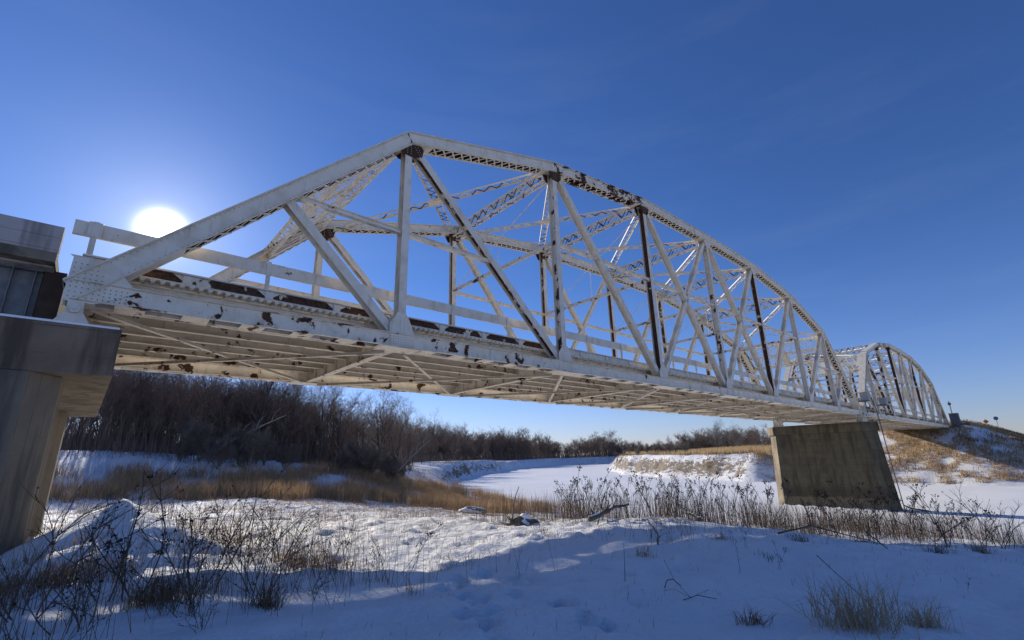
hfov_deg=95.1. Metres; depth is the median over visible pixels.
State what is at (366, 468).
bare shrub
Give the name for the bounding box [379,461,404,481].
bare shrub
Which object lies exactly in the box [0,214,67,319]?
approach span
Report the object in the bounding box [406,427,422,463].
bare tree
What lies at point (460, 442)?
bare tree
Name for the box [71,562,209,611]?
grass tuft
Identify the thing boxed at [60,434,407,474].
brush
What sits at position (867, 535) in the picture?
tangled shrub
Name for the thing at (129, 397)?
bare tree
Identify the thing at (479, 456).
undergrowth
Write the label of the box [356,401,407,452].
bare tree
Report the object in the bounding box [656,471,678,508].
dead weed
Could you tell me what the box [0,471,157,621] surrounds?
tangled shrub
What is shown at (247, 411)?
bare tree
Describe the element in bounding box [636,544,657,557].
grass tuft
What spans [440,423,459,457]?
bare tree
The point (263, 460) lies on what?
bare shrub
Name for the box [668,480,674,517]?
dead weed
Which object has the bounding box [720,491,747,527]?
dead weed
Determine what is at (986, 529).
tangled shrub
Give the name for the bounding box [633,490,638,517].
dead weed
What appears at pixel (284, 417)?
bare tree
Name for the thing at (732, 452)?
bank grass
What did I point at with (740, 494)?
dead weed
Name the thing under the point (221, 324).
truss span
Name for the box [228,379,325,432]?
bare tree
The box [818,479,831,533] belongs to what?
dead weed
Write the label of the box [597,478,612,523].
dead weed
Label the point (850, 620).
grass tuft
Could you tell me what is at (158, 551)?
dead weed
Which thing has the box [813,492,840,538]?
dead weed
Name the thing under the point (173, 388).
bare tree
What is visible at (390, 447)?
bare tree
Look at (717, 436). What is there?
bare tree
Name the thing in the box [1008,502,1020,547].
dead weed
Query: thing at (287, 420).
bare tree
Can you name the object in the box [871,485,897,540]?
dead weed
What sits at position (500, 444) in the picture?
distant wood
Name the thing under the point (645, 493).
dead weed
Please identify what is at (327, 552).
dead weed
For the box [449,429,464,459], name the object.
bare tree
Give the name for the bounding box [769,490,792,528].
dead weed
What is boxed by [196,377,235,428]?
bare tree
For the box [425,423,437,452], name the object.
bare tree
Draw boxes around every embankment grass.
[748,420,1023,483]
[957,419,1023,442]
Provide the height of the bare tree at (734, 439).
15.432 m
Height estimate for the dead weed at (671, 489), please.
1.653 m
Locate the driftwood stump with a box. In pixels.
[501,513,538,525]
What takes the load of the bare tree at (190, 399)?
on the ground at (545, 596)
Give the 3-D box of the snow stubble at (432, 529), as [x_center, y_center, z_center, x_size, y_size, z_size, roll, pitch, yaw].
[-3.259,8.761,20.842,22.539,3.050,23.130,13,-22,-40]
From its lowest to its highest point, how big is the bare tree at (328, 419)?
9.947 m
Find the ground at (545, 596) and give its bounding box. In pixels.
[0,422,1023,639]
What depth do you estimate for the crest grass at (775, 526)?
14.21 m
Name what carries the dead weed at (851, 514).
on the ground at (545, 596)
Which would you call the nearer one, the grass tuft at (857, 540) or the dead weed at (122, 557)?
the dead weed at (122, 557)
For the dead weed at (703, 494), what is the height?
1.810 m
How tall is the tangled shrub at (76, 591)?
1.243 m
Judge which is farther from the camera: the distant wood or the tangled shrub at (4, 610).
the distant wood
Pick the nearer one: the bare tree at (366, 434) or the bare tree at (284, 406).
the bare tree at (284, 406)
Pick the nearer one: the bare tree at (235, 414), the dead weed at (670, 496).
the dead weed at (670, 496)
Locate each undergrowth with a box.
[60,401,466,469]
[425,445,764,460]
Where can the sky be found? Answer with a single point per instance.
(866, 156)
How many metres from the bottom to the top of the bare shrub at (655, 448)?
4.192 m
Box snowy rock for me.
[458,506,486,514]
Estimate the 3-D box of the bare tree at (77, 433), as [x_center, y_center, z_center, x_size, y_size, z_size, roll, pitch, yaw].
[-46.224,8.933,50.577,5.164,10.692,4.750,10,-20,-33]
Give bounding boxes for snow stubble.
[6,493,615,601]
[149,504,783,582]
[261,525,1023,638]
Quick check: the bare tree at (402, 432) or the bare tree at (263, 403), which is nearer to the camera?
the bare tree at (263, 403)
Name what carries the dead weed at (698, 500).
on the ground at (545, 596)
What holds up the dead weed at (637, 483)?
on the ground at (545, 596)
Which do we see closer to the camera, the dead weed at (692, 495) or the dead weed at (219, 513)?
the dead weed at (219, 513)
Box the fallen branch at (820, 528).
[777,521,884,544]
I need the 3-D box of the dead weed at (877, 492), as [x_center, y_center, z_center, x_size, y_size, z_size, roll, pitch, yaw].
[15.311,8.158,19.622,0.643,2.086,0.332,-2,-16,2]
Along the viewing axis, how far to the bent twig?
6.18 m
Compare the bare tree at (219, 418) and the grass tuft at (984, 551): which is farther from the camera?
the bare tree at (219, 418)
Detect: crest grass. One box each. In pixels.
[0,514,437,639]
[475,481,1023,543]
[533,504,1023,550]
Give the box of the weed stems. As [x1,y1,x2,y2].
[0,468,564,639]
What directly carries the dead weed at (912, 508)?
on the ground at (545, 596)
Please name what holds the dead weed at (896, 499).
on the ground at (545, 596)
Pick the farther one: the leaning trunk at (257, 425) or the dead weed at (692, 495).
the leaning trunk at (257, 425)
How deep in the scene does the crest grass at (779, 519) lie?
18.16 m
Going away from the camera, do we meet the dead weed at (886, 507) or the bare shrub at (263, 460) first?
the dead weed at (886, 507)
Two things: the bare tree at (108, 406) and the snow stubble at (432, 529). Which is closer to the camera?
the snow stubble at (432, 529)
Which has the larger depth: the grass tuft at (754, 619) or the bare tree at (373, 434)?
the bare tree at (373, 434)
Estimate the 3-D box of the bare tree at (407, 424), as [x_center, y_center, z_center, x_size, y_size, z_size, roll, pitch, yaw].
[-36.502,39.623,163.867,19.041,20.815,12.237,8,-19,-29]
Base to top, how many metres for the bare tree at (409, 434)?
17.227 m
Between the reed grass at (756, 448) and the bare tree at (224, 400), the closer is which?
the bare tree at (224, 400)
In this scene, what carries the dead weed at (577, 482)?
on the ground at (545, 596)
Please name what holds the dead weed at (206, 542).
on the ground at (545, 596)
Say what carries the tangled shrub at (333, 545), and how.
on the ground at (545, 596)
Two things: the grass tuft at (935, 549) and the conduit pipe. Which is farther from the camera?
the conduit pipe
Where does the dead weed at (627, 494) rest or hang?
on the ground at (545, 596)
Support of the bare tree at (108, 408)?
on the ground at (545, 596)
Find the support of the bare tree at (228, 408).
on the ground at (545, 596)
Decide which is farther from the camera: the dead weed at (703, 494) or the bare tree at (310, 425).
the bare tree at (310, 425)
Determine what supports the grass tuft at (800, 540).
on the ground at (545, 596)
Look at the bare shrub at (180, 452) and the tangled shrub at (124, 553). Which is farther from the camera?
the bare shrub at (180, 452)
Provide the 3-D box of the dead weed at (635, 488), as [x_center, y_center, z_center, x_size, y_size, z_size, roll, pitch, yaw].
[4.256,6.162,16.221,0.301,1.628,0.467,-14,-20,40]
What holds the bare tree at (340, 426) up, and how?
on the ground at (545, 596)
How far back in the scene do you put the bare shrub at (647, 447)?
151.77 m
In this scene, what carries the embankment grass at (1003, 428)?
on the ground at (545, 596)
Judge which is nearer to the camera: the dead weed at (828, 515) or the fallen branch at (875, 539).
the fallen branch at (875, 539)
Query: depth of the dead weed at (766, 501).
19.04 m
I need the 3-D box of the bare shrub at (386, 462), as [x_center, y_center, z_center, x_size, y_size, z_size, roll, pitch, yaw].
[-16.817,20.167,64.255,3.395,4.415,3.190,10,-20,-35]
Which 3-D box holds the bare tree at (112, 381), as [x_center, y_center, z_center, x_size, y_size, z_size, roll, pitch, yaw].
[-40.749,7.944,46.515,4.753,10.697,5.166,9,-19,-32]
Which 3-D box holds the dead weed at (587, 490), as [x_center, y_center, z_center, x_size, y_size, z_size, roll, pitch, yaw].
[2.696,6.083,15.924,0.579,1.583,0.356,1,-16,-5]
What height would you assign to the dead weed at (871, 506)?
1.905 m
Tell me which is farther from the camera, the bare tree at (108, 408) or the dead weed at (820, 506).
the bare tree at (108, 408)
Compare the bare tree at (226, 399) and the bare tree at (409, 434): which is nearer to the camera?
the bare tree at (226, 399)
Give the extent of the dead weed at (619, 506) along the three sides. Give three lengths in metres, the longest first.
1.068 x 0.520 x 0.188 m
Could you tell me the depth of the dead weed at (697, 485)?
16.93 m
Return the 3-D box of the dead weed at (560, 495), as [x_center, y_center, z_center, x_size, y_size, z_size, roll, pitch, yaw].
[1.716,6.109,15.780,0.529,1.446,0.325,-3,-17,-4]
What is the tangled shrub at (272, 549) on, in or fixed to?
on the ground at (545, 596)
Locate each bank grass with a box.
[429,454,621,472]
[616,450,920,472]
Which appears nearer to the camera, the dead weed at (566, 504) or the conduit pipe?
the dead weed at (566, 504)
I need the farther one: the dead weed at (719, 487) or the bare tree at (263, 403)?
the bare tree at (263, 403)
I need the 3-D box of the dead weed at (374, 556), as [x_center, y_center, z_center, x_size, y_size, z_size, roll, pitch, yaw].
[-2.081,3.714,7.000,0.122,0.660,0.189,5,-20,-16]
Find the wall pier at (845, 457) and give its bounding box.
[767,421,902,511]
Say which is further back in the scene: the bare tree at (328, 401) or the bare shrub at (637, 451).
the bare shrub at (637, 451)
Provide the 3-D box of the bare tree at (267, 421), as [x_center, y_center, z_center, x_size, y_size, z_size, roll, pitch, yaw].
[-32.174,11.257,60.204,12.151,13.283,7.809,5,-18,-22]
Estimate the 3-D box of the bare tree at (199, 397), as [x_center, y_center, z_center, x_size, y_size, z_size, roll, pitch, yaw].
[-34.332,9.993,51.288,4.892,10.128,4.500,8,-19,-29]
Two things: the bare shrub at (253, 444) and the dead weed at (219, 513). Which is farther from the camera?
the bare shrub at (253, 444)
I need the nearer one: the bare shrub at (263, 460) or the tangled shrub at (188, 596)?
the tangled shrub at (188, 596)
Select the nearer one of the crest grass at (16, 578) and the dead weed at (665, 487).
the crest grass at (16, 578)
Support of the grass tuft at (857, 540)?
on the ground at (545, 596)
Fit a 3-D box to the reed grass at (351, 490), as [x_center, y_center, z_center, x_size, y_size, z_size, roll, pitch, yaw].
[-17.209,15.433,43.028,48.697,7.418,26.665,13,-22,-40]
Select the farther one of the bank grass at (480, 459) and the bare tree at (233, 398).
the bank grass at (480, 459)
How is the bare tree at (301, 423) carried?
on the ground at (545, 596)
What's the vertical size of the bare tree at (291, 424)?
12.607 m
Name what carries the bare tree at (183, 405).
on the ground at (545, 596)
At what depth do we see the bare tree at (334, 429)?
61.84 m
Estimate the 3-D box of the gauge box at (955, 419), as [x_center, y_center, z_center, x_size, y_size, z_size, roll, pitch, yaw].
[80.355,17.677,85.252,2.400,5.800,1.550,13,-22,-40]
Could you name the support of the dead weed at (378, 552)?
on the ground at (545, 596)
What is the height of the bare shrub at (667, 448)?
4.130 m
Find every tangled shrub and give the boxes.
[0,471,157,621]
[0,506,134,634]
[0,576,110,639]
[49,456,198,601]
[135,532,228,617]
[136,459,293,587]
[178,582,222,632]
[198,488,332,593]
[217,478,301,567]
[258,503,333,576]
[284,549,337,599]
[308,520,347,564]
[367,538,391,569]
[839,490,893,541]
[894,474,966,546]
[939,479,1023,549]
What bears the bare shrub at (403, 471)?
on the ground at (545, 596)
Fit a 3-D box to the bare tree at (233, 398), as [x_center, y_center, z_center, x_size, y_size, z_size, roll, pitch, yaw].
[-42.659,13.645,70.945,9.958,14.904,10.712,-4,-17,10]
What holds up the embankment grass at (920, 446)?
on the ground at (545, 596)
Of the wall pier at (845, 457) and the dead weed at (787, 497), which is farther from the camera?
the wall pier at (845, 457)
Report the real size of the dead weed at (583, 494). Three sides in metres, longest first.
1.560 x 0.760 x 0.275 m
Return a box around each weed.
[108,533,140,588]
[131,532,174,595]
[132,480,145,517]
[174,508,214,578]
[196,519,218,570]
[209,495,230,541]
[323,537,332,578]
[332,529,354,576]
[337,511,355,542]
[369,535,383,569]
[370,544,378,583]
[412,523,442,569]
[554,481,570,518]
[559,488,575,521]
[570,465,582,521]
[572,476,592,515]
[574,481,592,521]
[582,475,595,511]
[593,467,611,510]
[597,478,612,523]
[610,488,627,525]
[614,475,630,517]
[616,475,628,517]
[630,469,653,519]
[630,474,637,517]
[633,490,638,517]
[636,476,651,515]
[638,477,652,511]
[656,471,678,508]
[667,474,677,512]
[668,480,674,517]
[674,483,682,516]
[685,476,699,520]
[689,486,711,521]
[693,477,701,503]
[700,474,710,521]
[706,475,715,525]
[714,471,724,516]
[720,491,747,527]
[728,476,750,527]
[729,473,741,525]
[739,491,749,527]
[743,479,751,524]
[745,483,760,526]
[750,483,771,528]
[762,480,772,527]
[764,481,775,528]
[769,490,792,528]
[781,478,790,529]
[781,482,801,526]
[793,495,816,533]
[808,506,819,534]
[809,493,834,535]
[813,487,826,527]
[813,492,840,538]
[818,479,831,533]
[825,494,836,536]
[832,506,854,534]
[835,508,851,535]
[837,498,863,537]
[850,485,859,510]
[858,482,878,527]
[862,493,879,536]
[867,490,881,536]
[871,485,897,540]
[873,490,881,538]
[879,492,897,534]
[880,492,893,532]
[885,496,903,539]
[887,501,899,539]
[888,484,902,536]
[889,489,918,539]
[906,482,922,533]
[910,493,915,531]
[914,493,925,538]
[923,505,953,541]
[929,500,937,537]
[930,494,939,538]
[935,509,991,541]
[947,498,965,546]
[968,499,992,543]
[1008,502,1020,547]
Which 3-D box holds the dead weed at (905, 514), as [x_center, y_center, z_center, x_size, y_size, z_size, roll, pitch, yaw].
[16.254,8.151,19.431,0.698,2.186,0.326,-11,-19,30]
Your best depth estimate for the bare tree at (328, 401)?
58.61 m
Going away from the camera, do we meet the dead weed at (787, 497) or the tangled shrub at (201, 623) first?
the tangled shrub at (201, 623)
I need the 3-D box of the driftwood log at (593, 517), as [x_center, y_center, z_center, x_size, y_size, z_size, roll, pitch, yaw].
[3.152,5.928,14.920,2.795,0.620,0.557,14,-22,-42]
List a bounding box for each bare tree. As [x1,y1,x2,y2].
[63,409,110,447]
[71,377,114,448]
[84,369,135,451]
[87,370,145,437]
[88,371,151,439]
[95,371,161,448]
[100,369,159,450]
[102,370,140,445]
[105,370,197,444]
[107,370,182,446]
[110,371,186,438]
[134,374,192,439]
[138,373,189,452]
[146,374,199,435]
[152,372,229,434]
[154,374,207,451]
[155,373,214,446]
[157,376,253,452]
[164,374,218,454]
[174,375,223,455]
[181,377,235,432]
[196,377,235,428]
[196,378,252,443]
[197,377,253,441]
[205,377,244,444]
[205,380,257,431]
[209,379,312,439]
[210,389,252,432]
[221,378,262,431]
[223,380,273,431]
[224,378,256,432]
[224,379,282,434]
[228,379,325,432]
[253,385,322,440]
[261,381,332,461]
[261,387,313,444]
[269,383,321,461]
[269,385,311,452]
[280,397,317,461]
[294,403,320,449]
[298,398,335,455]
[300,386,348,464]
[300,397,342,447]
[307,387,372,459]
[307,389,355,462]
[309,399,349,453]
[315,386,360,451]
[315,394,378,457]
[320,403,354,459]
[323,402,357,446]
[336,408,366,446]
[340,411,379,449]
[342,406,386,448]
[343,410,368,452]
[351,390,414,454]
[352,417,376,448]
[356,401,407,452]
[359,412,394,446]
[366,392,420,457]
[376,414,406,457]
[386,408,421,454]
[390,418,407,455]
[395,409,425,456]
[395,418,434,466]
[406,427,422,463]
[414,413,433,461]
[415,425,432,463]
[417,418,453,460]
[418,407,451,460]
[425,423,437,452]
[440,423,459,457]
[440,431,463,456]
[441,428,455,460]
[449,420,470,460]
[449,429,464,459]
[451,430,473,459]
[700,419,727,446]
[724,424,743,446]
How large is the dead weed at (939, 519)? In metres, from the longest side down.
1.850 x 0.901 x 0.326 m
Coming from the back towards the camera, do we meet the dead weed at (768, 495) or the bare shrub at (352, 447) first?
the bare shrub at (352, 447)
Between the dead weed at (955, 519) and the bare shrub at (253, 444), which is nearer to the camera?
the dead weed at (955, 519)
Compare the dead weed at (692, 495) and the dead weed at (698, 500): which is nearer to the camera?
the dead weed at (692, 495)
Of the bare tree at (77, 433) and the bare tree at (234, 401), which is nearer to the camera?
the bare tree at (77, 433)
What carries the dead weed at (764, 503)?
on the ground at (545, 596)
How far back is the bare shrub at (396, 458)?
65.13 m
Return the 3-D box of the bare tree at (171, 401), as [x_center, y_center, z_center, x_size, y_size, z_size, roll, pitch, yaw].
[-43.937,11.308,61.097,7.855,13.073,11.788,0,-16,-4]
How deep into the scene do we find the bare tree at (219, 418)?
53.23 m
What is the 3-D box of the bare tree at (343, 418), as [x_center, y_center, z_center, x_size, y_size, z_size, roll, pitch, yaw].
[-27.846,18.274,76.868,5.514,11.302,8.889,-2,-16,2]
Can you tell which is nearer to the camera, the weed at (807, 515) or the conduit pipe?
the weed at (807, 515)
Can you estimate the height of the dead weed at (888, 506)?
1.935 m
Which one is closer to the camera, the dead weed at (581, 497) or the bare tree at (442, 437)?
the dead weed at (581, 497)
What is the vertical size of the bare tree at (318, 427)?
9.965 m
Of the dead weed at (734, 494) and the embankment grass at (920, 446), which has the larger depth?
the embankment grass at (920, 446)
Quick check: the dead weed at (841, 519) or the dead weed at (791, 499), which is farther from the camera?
the dead weed at (791, 499)
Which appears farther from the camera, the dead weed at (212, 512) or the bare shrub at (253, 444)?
the bare shrub at (253, 444)
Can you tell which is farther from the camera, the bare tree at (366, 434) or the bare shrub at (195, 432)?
the bare tree at (366, 434)
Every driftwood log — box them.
[587,496,628,521]
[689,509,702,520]
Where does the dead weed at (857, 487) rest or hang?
on the ground at (545, 596)
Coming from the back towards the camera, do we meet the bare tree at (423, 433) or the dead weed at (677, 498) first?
the bare tree at (423, 433)
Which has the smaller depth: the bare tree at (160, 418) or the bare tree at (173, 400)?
the bare tree at (160, 418)
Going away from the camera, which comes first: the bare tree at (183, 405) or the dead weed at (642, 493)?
the dead weed at (642, 493)
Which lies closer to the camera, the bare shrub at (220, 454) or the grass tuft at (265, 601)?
the grass tuft at (265, 601)
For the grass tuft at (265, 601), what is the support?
on the ground at (545, 596)
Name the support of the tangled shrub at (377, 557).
on the ground at (545, 596)
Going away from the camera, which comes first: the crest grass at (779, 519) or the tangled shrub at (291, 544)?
the tangled shrub at (291, 544)
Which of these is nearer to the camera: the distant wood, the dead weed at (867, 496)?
the dead weed at (867, 496)
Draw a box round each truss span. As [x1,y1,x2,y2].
[53,131,864,426]
[777,342,949,430]
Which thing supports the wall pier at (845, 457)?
on the ground at (545, 596)
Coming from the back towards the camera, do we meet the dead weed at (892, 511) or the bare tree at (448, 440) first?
the bare tree at (448, 440)
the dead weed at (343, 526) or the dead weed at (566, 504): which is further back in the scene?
the dead weed at (566, 504)
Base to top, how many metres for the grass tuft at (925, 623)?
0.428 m
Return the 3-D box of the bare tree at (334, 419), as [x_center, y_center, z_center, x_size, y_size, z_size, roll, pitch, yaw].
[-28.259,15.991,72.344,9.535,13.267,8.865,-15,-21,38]
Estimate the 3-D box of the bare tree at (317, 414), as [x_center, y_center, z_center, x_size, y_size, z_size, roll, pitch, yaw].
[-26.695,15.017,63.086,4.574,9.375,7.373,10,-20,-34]
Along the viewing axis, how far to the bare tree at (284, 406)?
71.00 m
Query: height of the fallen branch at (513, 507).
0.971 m
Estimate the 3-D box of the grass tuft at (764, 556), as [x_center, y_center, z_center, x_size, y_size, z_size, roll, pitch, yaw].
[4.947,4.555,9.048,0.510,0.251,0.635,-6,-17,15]
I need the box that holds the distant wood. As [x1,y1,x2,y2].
[404,410,895,460]
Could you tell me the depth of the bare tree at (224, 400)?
60.89 m
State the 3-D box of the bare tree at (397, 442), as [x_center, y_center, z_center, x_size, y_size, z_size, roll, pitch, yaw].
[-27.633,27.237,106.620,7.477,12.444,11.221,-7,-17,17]
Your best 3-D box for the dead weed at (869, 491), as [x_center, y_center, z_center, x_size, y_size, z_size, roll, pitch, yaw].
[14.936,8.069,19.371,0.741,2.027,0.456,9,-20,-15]
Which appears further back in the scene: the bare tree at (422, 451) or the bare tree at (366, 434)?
the bare tree at (422, 451)
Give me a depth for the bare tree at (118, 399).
53.83 m
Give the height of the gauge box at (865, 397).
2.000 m
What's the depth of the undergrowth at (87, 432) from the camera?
53.69 m
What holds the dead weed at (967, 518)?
on the ground at (545, 596)
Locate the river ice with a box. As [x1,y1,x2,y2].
[451,464,1023,542]
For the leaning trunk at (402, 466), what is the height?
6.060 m
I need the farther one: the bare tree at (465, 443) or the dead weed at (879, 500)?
the bare tree at (465, 443)
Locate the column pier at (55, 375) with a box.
[0,313,121,554]
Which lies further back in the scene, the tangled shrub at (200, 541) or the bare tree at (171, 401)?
the bare tree at (171, 401)
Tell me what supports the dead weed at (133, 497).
on the ground at (545, 596)
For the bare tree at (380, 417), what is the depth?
75.70 m
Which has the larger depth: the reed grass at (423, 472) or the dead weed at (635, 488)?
the reed grass at (423, 472)
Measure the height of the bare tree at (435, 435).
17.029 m
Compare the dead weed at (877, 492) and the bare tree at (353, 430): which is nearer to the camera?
the dead weed at (877, 492)
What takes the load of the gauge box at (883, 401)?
attached to the truss span at (862, 367)
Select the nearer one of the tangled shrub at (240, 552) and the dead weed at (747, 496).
the tangled shrub at (240, 552)
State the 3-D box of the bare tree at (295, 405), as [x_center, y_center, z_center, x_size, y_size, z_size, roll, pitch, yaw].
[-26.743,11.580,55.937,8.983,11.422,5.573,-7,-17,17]
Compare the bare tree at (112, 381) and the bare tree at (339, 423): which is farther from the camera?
the bare tree at (339, 423)
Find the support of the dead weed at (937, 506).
on the ground at (545, 596)
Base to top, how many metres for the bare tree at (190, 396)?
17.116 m
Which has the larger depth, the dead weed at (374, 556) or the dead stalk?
the dead weed at (374, 556)
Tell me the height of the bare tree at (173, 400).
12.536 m
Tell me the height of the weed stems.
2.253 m
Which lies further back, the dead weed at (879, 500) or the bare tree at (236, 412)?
the bare tree at (236, 412)
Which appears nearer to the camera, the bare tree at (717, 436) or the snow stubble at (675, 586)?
the snow stubble at (675, 586)
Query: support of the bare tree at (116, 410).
on the ground at (545, 596)
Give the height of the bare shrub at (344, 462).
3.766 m
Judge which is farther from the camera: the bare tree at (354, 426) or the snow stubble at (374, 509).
the bare tree at (354, 426)
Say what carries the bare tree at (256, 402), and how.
on the ground at (545, 596)
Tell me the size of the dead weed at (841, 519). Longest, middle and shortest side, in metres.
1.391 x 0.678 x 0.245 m
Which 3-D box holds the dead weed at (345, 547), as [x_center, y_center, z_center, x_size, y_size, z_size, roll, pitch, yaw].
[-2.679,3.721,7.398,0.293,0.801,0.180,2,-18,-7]
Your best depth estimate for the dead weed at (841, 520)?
18.12 m
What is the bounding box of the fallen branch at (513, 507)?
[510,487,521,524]
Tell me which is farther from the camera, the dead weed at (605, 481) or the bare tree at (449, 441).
the bare tree at (449, 441)
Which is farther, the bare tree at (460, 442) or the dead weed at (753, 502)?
the bare tree at (460, 442)
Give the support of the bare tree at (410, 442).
on the ground at (545, 596)
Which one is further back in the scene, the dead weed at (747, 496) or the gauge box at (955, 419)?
the gauge box at (955, 419)
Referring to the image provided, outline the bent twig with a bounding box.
[663,560,715,599]
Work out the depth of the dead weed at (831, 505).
17.78 m
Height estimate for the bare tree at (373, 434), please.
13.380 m
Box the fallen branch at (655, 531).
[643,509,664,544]
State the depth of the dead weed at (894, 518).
18.75 m
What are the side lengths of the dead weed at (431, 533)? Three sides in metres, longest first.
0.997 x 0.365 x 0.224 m
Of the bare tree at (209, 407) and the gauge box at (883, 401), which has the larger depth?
the bare tree at (209, 407)
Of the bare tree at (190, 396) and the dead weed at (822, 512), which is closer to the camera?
the dead weed at (822, 512)
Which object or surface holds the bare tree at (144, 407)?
on the ground at (545, 596)
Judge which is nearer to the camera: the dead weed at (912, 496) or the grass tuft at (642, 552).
the grass tuft at (642, 552)
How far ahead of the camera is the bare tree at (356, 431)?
63.57 m
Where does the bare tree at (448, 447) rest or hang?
on the ground at (545, 596)
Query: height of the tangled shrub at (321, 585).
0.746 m
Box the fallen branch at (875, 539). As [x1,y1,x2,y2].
[866,531,887,548]
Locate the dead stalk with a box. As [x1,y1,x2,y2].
[816,555,879,613]
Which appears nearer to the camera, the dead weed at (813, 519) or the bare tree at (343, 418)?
the dead weed at (813, 519)
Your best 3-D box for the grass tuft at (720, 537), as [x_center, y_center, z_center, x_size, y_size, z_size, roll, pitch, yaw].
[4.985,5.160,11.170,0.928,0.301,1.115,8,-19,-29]
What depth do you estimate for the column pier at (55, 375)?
8.29 m
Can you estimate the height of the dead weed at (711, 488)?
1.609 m
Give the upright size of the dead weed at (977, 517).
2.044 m
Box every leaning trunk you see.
[197,408,285,459]
[399,435,429,470]
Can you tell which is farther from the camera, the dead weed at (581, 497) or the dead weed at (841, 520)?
the dead weed at (841, 520)
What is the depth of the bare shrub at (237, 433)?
47.96 m
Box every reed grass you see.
[47,457,585,513]
[372,466,441,494]
[625,444,772,455]
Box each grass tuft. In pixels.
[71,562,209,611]
[222,574,313,611]
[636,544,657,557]
[710,530,736,540]
[722,564,952,639]
[724,606,787,627]
[754,550,782,561]
[785,531,813,542]
[846,532,877,544]
[873,593,980,632]
[917,542,965,554]
[964,539,1004,553]
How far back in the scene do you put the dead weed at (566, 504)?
14.94 m
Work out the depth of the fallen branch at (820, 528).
13.37 m
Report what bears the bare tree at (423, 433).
on the ground at (545, 596)
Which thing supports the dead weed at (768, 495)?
on the ground at (545, 596)
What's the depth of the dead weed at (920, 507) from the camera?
18.08 m
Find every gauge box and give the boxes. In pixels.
[858,392,869,412]
[876,397,888,415]
[948,401,960,426]
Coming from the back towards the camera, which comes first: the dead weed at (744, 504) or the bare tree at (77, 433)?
the bare tree at (77, 433)
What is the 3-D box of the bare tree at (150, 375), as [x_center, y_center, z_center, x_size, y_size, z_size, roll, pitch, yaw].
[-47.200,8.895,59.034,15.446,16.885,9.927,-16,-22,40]
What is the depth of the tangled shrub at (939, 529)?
17.38 m
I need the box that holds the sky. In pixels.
[0,0,1023,458]
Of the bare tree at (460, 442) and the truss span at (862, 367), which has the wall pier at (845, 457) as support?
the truss span at (862, 367)
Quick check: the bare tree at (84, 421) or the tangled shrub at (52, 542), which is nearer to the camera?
the tangled shrub at (52, 542)
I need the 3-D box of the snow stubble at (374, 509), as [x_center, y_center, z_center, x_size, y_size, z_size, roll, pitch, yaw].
[-4.996,10.356,25.228,34.492,4.499,32.176,13,-22,-40]
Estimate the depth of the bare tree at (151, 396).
55.62 m
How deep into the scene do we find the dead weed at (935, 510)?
20.03 m
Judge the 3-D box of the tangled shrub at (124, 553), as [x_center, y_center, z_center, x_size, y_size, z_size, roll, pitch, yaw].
[-4.827,2.671,5.912,1.458,1.864,1.382,13,-22,-40]
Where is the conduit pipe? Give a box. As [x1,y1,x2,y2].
[871,397,929,511]
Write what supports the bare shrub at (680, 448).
on the ground at (545, 596)
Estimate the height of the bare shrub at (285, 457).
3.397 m
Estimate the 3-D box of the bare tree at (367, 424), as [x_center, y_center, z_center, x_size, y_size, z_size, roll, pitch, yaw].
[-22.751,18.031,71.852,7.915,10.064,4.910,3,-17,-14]
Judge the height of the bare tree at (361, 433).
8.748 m
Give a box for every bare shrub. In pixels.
[167,437,194,460]
[179,413,218,461]
[194,431,238,469]
[226,424,261,463]
[229,420,276,469]
[248,424,276,465]
[268,443,303,467]
[329,446,360,474]
[342,437,391,478]
[349,450,383,473]
[376,450,401,471]
[377,453,398,470]
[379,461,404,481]
[397,458,413,478]
[634,447,641,454]
[642,443,652,452]
[650,443,661,452]
[663,444,674,453]
[676,442,689,451]

